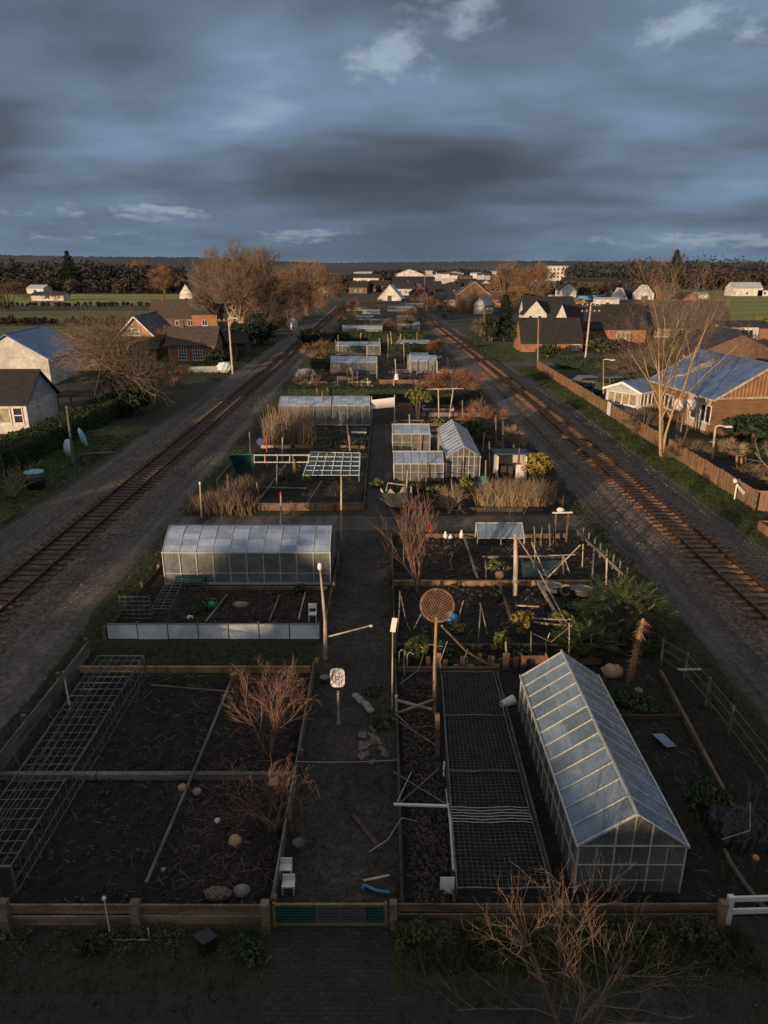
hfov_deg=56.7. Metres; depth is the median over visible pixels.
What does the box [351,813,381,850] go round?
plank
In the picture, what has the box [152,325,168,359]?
tree
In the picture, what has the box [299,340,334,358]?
bare bush
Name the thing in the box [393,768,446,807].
white bar
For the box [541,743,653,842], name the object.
seedling rows
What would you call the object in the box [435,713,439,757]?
timber post
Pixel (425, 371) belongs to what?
raised bed
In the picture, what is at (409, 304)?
greenhouse
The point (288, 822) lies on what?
wooden fence
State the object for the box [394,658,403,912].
timber edging
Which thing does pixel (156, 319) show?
house
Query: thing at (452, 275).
town house
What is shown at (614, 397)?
window
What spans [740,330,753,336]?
window
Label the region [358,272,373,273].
town house
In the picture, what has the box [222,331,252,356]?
shed
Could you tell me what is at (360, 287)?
cottage
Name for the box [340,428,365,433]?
raised bed
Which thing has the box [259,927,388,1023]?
paved path
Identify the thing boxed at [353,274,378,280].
house
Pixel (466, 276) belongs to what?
town house
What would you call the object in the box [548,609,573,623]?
plant clump
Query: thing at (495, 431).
stake
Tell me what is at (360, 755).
broken stone
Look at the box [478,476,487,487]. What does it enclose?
barrel
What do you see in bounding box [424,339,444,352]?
bare bush
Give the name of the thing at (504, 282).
bare tree
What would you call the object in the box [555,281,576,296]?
cottage
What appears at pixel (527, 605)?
rail
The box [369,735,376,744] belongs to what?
broken stone
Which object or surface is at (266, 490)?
slat
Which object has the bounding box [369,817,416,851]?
stick
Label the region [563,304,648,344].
terrace house
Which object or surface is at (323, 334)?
bare bush
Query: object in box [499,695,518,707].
bucket
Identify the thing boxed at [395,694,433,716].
rail trellis
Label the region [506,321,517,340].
leafy bush
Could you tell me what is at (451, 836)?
water pipe
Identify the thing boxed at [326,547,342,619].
wooden fence
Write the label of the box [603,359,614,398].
street lamp
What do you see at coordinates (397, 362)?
raised bed
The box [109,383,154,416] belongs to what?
leafy bush
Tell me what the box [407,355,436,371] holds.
greenhouse
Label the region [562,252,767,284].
wood
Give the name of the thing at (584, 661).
timber edging
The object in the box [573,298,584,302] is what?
parked van
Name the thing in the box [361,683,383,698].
weed clump
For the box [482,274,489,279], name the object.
town house
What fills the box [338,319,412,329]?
hedge
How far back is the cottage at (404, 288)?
403.69 m
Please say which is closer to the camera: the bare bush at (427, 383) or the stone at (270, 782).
the stone at (270, 782)
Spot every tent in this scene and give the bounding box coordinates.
[611,288,627,299]
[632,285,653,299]
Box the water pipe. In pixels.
[443,761,454,870]
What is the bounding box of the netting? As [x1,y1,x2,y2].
[521,560,561,576]
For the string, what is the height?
0.128 m
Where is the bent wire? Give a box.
[397,654,430,727]
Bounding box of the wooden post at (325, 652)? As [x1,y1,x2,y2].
[317,563,372,659]
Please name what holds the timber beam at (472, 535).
on the ground at (180, 397)
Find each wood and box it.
[0,256,190,282]
[0,276,188,292]
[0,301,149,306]
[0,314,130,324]
[286,272,396,285]
[331,278,517,292]
[372,268,538,276]
[526,280,655,296]
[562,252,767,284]
[649,265,767,289]
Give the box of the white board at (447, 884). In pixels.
[440,877,454,894]
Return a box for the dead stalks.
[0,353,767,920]
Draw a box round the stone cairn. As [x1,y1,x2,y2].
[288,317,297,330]
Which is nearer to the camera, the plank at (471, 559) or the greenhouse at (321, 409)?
the plank at (471, 559)
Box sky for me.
[0,0,767,262]
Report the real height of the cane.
0.087 m
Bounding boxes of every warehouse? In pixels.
[392,276,434,284]
[394,269,426,275]
[435,278,454,283]
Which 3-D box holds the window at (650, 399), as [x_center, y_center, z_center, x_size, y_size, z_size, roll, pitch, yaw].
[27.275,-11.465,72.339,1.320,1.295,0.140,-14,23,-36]
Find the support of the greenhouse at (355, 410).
on the soil at (382, 415)
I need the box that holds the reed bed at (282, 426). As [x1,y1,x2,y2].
[257,399,319,448]
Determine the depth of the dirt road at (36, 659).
40.42 m
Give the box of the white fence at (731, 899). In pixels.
[725,894,767,924]
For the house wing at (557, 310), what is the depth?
132.54 m
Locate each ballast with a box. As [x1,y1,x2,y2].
[0,306,346,655]
[420,314,767,665]
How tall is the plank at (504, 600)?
0.080 m
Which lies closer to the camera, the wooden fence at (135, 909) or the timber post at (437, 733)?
the wooden fence at (135, 909)
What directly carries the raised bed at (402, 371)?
on the soil at (382, 415)
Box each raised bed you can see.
[261,438,291,448]
[294,438,331,447]
[314,369,329,373]
[315,378,327,382]
[331,372,348,373]
[334,439,364,448]
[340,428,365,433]
[349,378,371,382]
[391,360,405,364]
[392,369,412,372]
[393,377,414,379]
[395,403,420,410]
[396,420,424,423]
[417,370,433,372]
[422,403,453,410]
[427,418,447,425]
[430,430,436,437]
[450,419,471,424]
[481,432,493,437]
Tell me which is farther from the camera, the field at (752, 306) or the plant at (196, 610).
the field at (752, 306)
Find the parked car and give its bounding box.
[571,375,596,386]
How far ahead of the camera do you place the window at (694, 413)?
65.22 m
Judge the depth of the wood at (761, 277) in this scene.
523.11 m
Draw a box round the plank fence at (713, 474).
[537,360,767,510]
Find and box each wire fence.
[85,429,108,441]
[493,417,563,507]
[660,639,767,788]
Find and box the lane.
[502,362,555,365]
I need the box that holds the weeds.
[1,539,767,906]
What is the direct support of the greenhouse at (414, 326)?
on the ground at (180, 397)
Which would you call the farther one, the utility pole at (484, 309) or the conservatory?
the utility pole at (484, 309)
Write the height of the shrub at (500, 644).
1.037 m
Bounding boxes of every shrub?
[0,456,41,497]
[112,428,122,438]
[207,752,323,832]
[222,655,324,756]
[283,503,299,518]
[369,480,440,592]
[387,513,414,532]
[396,481,426,494]
[403,634,431,660]
[426,484,445,497]
[432,640,453,659]
[436,483,472,515]
[449,621,466,633]
[456,475,472,490]
[461,420,489,442]
[494,630,510,652]
[509,610,534,634]
[521,452,553,480]
[545,617,626,665]
[563,573,681,642]
[721,772,767,846]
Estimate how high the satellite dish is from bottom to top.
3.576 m
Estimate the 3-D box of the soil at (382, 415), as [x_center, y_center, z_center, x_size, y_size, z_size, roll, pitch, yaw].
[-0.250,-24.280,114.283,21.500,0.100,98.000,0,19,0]
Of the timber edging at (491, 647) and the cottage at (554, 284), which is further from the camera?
the cottage at (554, 284)
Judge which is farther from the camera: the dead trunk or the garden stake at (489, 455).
the garden stake at (489, 455)
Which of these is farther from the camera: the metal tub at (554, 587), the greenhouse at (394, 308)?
the greenhouse at (394, 308)
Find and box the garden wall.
[188,366,218,372]
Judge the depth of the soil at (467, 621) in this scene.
29.88 m
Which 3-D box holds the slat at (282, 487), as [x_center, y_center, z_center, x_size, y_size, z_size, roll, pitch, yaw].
[-7.077,-1.625,47.460,3.880,0.090,0.140,2,19,6]
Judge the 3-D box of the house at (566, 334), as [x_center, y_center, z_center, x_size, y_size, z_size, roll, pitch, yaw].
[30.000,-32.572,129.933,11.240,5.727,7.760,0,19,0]
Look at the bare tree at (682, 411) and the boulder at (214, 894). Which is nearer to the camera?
the boulder at (214, 894)
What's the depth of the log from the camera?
17.14 m
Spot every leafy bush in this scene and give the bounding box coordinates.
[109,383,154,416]
[204,348,238,363]
[221,322,252,343]
[245,312,278,344]
[297,328,320,344]
[481,313,505,340]
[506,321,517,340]
[534,342,561,357]
[583,338,628,351]
[663,332,694,351]
[691,321,745,334]
[717,413,767,440]
[755,313,767,323]
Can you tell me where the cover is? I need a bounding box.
[441,671,550,897]
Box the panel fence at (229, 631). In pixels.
[105,621,320,639]
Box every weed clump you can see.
[72,923,112,955]
[236,933,271,967]
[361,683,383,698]
[369,711,391,730]
[393,916,439,945]
[467,914,521,946]
[533,920,570,950]
[594,913,655,951]
[620,693,663,713]
[668,913,716,946]
[684,776,737,811]
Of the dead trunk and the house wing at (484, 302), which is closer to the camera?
the dead trunk
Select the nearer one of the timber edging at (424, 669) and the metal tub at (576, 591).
the timber edging at (424, 669)
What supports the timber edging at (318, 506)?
on the ground at (180, 397)
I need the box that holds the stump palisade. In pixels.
[426,652,538,670]
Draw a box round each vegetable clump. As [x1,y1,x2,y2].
[274,472,296,480]
[304,472,312,480]
[329,435,354,444]
[369,478,384,486]
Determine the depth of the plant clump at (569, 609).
30.41 m
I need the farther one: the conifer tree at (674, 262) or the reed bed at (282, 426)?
the conifer tree at (674, 262)
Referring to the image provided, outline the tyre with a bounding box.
[559,584,572,595]
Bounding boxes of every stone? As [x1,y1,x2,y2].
[178,783,185,790]
[192,787,200,795]
[233,884,249,897]
[269,777,278,786]
[356,752,364,759]
[358,731,366,737]
[358,745,368,750]
[363,741,372,746]
[369,726,375,733]
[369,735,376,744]
[375,737,380,745]
[378,745,386,751]
[381,752,388,757]
[634,687,642,693]
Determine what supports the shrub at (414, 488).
on the soil at (466, 501)
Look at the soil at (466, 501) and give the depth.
49.21 m
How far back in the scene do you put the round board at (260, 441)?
56.23 m
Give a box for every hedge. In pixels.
[0,392,128,479]
[288,384,418,400]
[310,358,329,369]
[321,343,426,352]
[330,330,423,340]
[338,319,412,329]
[426,390,482,405]
[556,356,680,368]
[593,364,670,397]
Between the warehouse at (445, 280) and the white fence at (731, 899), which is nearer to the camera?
the white fence at (731, 899)
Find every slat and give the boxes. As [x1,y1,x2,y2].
[205,594,227,621]
[215,463,230,481]
[251,486,306,488]
[257,456,292,502]
[268,594,280,621]
[298,592,305,619]
[307,481,321,502]
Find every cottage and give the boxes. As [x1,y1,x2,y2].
[0,369,60,433]
[164,320,224,361]
[348,280,370,293]
[369,279,391,291]
[394,280,415,294]
[408,283,426,300]
[418,280,441,293]
[433,289,455,306]
[456,277,475,284]
[488,290,501,306]
[532,281,556,292]
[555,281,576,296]
[618,278,636,283]
[671,289,699,300]
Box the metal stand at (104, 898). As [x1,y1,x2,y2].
[102,896,149,940]
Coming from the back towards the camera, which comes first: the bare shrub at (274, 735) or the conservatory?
the conservatory
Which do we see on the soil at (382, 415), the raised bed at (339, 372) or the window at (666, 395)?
the raised bed at (339, 372)
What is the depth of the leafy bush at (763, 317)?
143.21 m
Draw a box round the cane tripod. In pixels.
[478,603,487,639]
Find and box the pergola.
[56,390,104,415]
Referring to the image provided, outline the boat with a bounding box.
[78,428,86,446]
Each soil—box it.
[0,781,290,914]
[9,676,310,776]
[123,587,327,635]
[229,426,370,508]
[272,335,492,423]
[305,485,362,502]
[390,426,560,508]
[393,539,622,584]
[395,588,665,657]
[397,662,767,915]
[704,458,767,506]
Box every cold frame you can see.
[302,452,360,481]
[475,522,524,544]
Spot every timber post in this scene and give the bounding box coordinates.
[230,672,237,690]
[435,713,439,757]
[512,533,517,596]
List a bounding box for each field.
[0,294,273,305]
[0,311,147,324]
[0,326,123,349]
[610,290,767,319]
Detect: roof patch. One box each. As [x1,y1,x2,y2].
[690,363,706,371]
[703,359,717,367]
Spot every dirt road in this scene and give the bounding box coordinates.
[0,308,346,728]
[425,315,767,725]
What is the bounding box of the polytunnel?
[161,524,335,584]
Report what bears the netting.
hanging from the trellis at (562, 555)
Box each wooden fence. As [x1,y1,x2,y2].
[0,638,89,771]
[0,897,271,934]
[102,563,162,639]
[270,657,318,914]
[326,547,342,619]
[390,898,728,930]
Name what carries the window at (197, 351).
in the cottage at (190, 343)
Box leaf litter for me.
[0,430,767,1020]
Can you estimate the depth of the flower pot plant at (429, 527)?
39.25 m
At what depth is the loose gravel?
43.17 m
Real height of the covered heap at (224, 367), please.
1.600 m
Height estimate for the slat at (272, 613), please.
0.070 m
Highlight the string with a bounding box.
[296,760,395,762]
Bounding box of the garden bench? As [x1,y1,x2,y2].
[352,431,366,436]
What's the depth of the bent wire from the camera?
25.05 m
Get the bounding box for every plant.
[191,604,206,615]
[292,583,308,592]
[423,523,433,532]
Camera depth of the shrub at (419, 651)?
26.59 m
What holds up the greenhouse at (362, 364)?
on the soil at (382, 415)
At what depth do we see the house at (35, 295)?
334.29 m
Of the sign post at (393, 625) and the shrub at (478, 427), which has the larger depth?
the shrub at (478, 427)
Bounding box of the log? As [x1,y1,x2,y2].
[723,848,765,906]
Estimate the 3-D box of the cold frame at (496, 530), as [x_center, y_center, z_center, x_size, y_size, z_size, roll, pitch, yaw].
[6.244,1.181,38.358,2.548,0.988,0.965,0,19,0]
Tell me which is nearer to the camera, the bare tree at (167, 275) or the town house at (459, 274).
the bare tree at (167, 275)
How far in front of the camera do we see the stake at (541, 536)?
37.73 m
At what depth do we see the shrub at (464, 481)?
46.93 m
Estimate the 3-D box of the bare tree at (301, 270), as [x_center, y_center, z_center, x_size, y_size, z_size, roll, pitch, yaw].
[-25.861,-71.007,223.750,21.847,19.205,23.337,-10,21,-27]
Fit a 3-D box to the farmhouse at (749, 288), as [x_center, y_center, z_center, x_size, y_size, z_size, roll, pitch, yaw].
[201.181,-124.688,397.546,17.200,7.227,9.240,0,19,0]
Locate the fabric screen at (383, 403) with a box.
[371,395,394,423]
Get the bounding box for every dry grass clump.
[186,474,261,517]
[467,474,558,512]
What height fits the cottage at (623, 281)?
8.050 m
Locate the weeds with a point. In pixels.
(381, 597)
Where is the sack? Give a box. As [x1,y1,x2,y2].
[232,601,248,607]
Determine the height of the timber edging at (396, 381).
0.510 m
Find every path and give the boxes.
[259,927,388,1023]
[281,530,399,922]
[364,424,392,516]
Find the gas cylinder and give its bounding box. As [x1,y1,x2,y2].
[63,439,70,455]
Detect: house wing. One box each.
[473,297,495,313]
[519,299,547,317]
[547,302,566,317]
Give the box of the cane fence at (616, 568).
[576,522,627,577]
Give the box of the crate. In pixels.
[520,653,548,666]
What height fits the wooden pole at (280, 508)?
2.318 m
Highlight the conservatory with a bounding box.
[602,377,654,415]
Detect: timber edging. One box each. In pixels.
[78,451,113,455]
[244,503,363,510]
[274,454,366,457]
[314,438,368,440]
[329,376,370,379]
[363,423,370,507]
[378,380,417,383]
[388,354,408,356]
[391,530,395,657]
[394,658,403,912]
[396,507,555,511]
[397,643,616,651]
[398,666,498,672]
[404,412,479,416]
[443,704,455,902]
[496,671,557,900]
[499,658,600,664]
[620,714,689,719]
[659,670,734,806]
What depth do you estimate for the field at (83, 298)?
360.15 m
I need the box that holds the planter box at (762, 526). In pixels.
[757,520,767,536]
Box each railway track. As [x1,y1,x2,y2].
[0,306,342,621]
[423,314,767,633]
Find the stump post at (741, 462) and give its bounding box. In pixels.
[740,457,742,468]
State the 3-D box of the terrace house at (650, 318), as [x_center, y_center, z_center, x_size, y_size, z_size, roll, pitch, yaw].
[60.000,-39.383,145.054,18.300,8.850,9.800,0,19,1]
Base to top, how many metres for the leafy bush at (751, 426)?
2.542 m
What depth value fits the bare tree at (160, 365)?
80.94 m
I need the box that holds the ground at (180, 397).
[0,275,767,997]
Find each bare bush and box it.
[291,366,323,387]
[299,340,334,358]
[318,330,332,341]
[333,299,357,319]
[347,298,365,314]
[368,298,387,309]
[380,317,404,330]
[397,307,419,321]
[408,305,428,321]
[413,366,490,392]
[416,378,435,388]
[417,296,434,310]
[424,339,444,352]
[432,302,458,317]
[457,397,509,436]
[471,319,482,331]
[497,423,528,448]
[624,409,648,421]
[655,434,714,460]
[709,436,750,459]
[731,463,767,485]
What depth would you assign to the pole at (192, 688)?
24.76 m
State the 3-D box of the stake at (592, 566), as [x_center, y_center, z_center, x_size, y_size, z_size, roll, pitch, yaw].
[9.904,2.572,33.691,0.129,1.373,0.087,5,19,14]
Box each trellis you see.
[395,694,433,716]
[518,538,583,622]
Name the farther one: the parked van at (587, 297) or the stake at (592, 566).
the parked van at (587, 297)
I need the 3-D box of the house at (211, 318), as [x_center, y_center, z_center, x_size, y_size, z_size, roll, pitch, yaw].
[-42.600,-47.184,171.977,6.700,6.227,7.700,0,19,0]
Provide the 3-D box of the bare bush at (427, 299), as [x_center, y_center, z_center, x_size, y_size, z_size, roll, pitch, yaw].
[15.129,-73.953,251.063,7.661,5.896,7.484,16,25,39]
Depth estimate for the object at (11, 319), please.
189.77 m
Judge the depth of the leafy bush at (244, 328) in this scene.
131.48 m
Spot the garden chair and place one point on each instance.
(312, 605)
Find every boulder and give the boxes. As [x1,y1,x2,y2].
[203,886,232,902]
[228,834,241,847]
[601,663,622,678]
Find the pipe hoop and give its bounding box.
[695,441,720,456]
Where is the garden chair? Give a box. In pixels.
[308,603,316,622]
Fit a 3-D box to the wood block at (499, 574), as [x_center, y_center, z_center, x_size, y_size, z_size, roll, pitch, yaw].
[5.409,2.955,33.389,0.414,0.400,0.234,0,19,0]
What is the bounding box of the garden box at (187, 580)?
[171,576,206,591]
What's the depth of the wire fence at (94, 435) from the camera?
61.07 m
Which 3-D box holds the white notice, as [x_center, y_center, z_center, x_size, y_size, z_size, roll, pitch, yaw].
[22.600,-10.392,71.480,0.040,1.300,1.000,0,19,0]
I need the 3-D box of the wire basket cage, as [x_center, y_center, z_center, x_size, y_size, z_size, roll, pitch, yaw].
[-9.489,3.802,31.416,0.777,0.514,3.180,-1,19,-4]
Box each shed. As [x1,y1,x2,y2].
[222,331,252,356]
[230,323,255,344]
[491,449,529,477]
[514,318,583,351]
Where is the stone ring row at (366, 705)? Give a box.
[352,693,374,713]
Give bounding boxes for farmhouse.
[696,292,708,298]
[724,282,762,295]
[757,286,767,295]
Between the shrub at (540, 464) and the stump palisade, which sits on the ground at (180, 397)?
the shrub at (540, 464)
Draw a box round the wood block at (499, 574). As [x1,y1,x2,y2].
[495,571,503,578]
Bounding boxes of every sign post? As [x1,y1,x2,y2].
[330,668,344,725]
[390,617,397,710]
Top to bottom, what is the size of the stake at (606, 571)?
2.062 m
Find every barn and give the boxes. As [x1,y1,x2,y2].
[0,325,81,384]
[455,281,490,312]
[560,277,617,288]
[620,287,637,298]
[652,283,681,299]
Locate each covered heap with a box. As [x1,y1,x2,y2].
[217,362,230,372]
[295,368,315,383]
[697,802,767,852]
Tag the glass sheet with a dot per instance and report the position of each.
(664, 740)
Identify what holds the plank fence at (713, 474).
on the ground at (180, 397)
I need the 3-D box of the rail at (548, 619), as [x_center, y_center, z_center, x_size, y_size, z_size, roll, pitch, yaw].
[6.795,4.435,29.455,1.758,0.070,0.050,1,19,2]
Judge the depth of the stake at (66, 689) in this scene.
24.51 m
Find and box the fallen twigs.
[108,675,314,898]
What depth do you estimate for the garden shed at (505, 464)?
50.56 m
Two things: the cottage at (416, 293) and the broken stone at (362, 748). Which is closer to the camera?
the broken stone at (362, 748)
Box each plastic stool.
[279,857,292,878]
[281,874,294,895]
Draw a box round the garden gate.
[272,901,386,927]
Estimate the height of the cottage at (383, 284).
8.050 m
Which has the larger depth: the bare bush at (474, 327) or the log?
the bare bush at (474, 327)
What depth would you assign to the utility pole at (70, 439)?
53.56 m
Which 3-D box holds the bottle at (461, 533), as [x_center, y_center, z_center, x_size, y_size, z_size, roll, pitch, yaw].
[4.247,1.228,38.976,0.260,0.500,0.260,0,19,0]
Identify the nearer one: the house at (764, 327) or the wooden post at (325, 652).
the wooden post at (325, 652)
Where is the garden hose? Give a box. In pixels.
[361,874,389,893]
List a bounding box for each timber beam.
[0,771,290,780]
[79,665,310,672]
[181,586,326,590]
[393,533,565,537]
[394,580,591,585]
[482,555,569,558]
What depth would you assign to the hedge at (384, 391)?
79.39 m
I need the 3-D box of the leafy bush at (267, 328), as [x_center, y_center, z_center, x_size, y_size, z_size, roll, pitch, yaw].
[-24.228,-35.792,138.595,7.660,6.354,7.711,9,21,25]
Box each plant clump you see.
[483,560,508,570]
[485,588,506,600]
[510,644,542,661]
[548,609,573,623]
[554,602,588,617]
[609,687,636,708]
[640,630,661,652]
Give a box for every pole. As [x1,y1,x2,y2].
[66,406,74,462]
[144,680,230,883]
[150,684,237,692]
[199,482,201,517]
[218,317,238,373]
[280,492,281,524]
[340,475,341,539]
[420,588,488,713]
[424,274,425,321]
[476,308,492,337]
[537,318,538,359]
[581,302,600,357]
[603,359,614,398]
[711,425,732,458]
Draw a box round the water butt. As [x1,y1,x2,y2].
[23,469,45,489]
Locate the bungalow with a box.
[647,349,767,435]
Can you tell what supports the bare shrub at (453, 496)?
on the ground at (180, 397)
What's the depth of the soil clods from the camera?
21.35 m
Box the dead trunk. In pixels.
[623,618,648,681]
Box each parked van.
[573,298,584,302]
[578,296,593,300]
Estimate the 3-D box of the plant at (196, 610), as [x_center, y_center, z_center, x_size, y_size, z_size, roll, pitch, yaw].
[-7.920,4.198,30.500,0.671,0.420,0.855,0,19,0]
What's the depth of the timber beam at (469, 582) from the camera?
33.09 m
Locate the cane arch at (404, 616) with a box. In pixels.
[396,591,421,639]
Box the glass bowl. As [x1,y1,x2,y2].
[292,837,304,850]
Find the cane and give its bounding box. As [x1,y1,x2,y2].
[391,717,434,744]
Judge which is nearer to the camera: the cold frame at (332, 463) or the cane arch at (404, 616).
the cane arch at (404, 616)
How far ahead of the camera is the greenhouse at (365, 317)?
203.91 m
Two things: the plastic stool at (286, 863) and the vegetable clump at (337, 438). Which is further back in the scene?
the vegetable clump at (337, 438)
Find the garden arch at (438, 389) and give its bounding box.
[427,388,463,419]
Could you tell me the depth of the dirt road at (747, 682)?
38.78 m
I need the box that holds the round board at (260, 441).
[257,438,263,454]
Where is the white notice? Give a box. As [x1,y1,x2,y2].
[607,401,610,415]
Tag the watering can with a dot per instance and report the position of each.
(212, 605)
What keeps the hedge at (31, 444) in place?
on the verge at (130, 430)
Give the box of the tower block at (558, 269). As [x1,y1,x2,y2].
[544,266,567,280]
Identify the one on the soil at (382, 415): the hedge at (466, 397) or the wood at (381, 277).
the hedge at (466, 397)
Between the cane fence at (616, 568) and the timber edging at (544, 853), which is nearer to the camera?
the timber edging at (544, 853)
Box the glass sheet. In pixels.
[653,733,676,746]
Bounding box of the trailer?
[593,297,619,303]
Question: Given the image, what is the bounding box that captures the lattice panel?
[119,595,151,618]
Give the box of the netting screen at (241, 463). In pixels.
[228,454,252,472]
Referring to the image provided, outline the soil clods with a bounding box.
[0,539,645,914]
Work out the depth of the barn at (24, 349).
89.92 m
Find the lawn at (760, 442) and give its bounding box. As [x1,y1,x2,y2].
[685,438,767,456]
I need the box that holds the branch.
[533,618,623,629]
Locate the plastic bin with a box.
[192,926,218,955]
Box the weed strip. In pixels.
[0,918,758,993]
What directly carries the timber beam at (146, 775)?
on the ground at (180, 397)
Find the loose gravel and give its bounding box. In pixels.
[0,384,767,696]
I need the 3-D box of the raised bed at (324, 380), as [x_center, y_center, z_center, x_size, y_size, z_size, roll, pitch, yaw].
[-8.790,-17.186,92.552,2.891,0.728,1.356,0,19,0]
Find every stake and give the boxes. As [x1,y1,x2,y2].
[62,671,69,708]
[266,436,267,468]
[276,464,277,489]
[403,646,405,674]
[421,459,422,483]
[424,462,427,494]
[440,641,447,673]
[489,441,489,470]
[495,415,496,448]
[502,421,503,448]
[530,631,531,655]
[540,527,542,545]
[549,524,550,545]
[568,622,569,655]
[591,553,594,578]
[605,558,607,593]
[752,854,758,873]
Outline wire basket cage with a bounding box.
[151,578,184,615]
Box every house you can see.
[26,285,51,292]
[30,291,70,300]
[121,311,171,348]
[148,295,204,325]
[178,283,197,298]
[190,304,224,329]
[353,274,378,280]
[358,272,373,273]
[377,284,404,300]
[428,284,461,298]
[441,272,451,277]
[449,273,456,278]
[452,272,461,277]
[461,275,472,277]
[476,273,486,279]
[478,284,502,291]
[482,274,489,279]
[518,296,573,317]
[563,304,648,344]
[634,296,730,342]
[673,326,767,361]
[713,320,761,338]
[755,320,767,344]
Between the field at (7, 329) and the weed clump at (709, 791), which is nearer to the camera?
the weed clump at (709, 791)
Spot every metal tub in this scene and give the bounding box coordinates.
[541,581,562,594]
[567,584,591,599]
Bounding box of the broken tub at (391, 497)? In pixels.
[379,482,412,506]
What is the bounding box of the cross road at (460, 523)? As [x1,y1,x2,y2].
[164,515,603,530]
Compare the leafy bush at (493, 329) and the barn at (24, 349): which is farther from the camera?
the leafy bush at (493, 329)
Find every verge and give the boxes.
[0,426,147,524]
[126,341,274,367]
[470,341,675,361]
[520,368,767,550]
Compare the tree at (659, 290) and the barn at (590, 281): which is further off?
the barn at (590, 281)
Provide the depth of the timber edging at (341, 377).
94.49 m
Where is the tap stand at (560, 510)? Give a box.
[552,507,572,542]
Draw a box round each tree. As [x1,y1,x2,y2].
[0,278,29,311]
[40,290,62,306]
[41,282,185,412]
[58,250,80,280]
[113,360,165,402]
[127,258,148,267]
[140,355,184,398]
[146,266,178,292]
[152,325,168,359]
[160,364,196,386]
[176,247,236,319]
[186,235,300,325]
[225,297,267,321]
[229,281,306,335]
[262,271,316,325]
[273,257,336,315]
[300,267,346,306]
[404,382,431,418]
[412,852,721,1023]
[470,317,483,335]
[482,259,530,310]
[491,293,515,340]
[509,267,534,297]
[516,262,559,298]
[595,223,767,456]
[608,349,664,372]
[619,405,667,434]
[638,340,680,364]
[662,248,685,289]
[669,396,703,440]
[743,438,767,481]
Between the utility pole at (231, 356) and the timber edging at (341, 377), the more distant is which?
the utility pole at (231, 356)
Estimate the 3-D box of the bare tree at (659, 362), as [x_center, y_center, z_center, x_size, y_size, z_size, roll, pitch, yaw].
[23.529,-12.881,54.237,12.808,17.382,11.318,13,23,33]
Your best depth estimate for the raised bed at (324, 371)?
100.46 m
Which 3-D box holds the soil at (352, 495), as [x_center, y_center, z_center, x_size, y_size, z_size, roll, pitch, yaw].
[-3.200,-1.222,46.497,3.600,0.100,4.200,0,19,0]
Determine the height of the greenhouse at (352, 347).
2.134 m
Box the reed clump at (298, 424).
[269,405,313,443]
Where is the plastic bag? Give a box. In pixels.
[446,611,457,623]
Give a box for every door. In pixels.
[229,345,236,356]
[387,295,391,300]
[457,456,469,478]
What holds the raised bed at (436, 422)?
on the ground at (180, 397)
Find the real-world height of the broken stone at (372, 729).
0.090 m
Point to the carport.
(624, 376)
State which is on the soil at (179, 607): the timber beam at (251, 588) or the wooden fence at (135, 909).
the timber beam at (251, 588)
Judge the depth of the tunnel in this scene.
20.40 m
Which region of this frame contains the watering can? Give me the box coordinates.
[202,598,218,610]
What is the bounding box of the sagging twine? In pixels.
[406,625,571,648]
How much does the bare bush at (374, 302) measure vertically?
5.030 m
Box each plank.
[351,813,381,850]
[462,535,478,578]
[496,578,512,619]
[537,582,563,628]
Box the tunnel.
[0,655,146,894]
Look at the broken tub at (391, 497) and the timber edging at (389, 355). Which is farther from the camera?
the timber edging at (389, 355)
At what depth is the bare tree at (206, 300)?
167.25 m
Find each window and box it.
[0,407,12,423]
[12,407,24,423]
[35,393,40,405]
[129,328,139,335]
[178,347,186,360]
[192,347,202,360]
[202,320,207,325]
[572,344,579,349]
[588,333,593,339]
[607,390,637,407]
[616,332,630,340]
[639,394,648,407]
[647,393,653,405]
[654,329,668,336]
[664,393,673,410]
[689,401,697,419]
[698,403,711,424]
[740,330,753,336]
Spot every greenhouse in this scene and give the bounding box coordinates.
[279,396,332,424]
[330,356,376,373]
[332,395,370,425]
[336,341,380,354]
[342,325,381,332]
[354,315,373,319]
[363,309,380,313]
[387,306,415,310]
[392,424,430,451]
[393,451,444,481]
[396,315,413,319]
[397,322,419,330]
[397,340,428,350]
[405,303,422,306]
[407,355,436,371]
[410,352,427,354]
[437,419,480,478]
[518,650,690,894]
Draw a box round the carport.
[595,374,633,380]
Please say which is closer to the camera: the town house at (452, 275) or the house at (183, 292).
the house at (183, 292)
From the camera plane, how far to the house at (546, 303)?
188.90 m
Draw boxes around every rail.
[254,454,308,472]
[516,605,538,606]
[527,618,569,620]
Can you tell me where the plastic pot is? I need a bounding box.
[320,674,328,683]
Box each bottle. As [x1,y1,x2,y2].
[443,531,447,538]
[459,530,463,538]
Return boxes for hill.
[0,255,767,270]
[187,266,603,274]

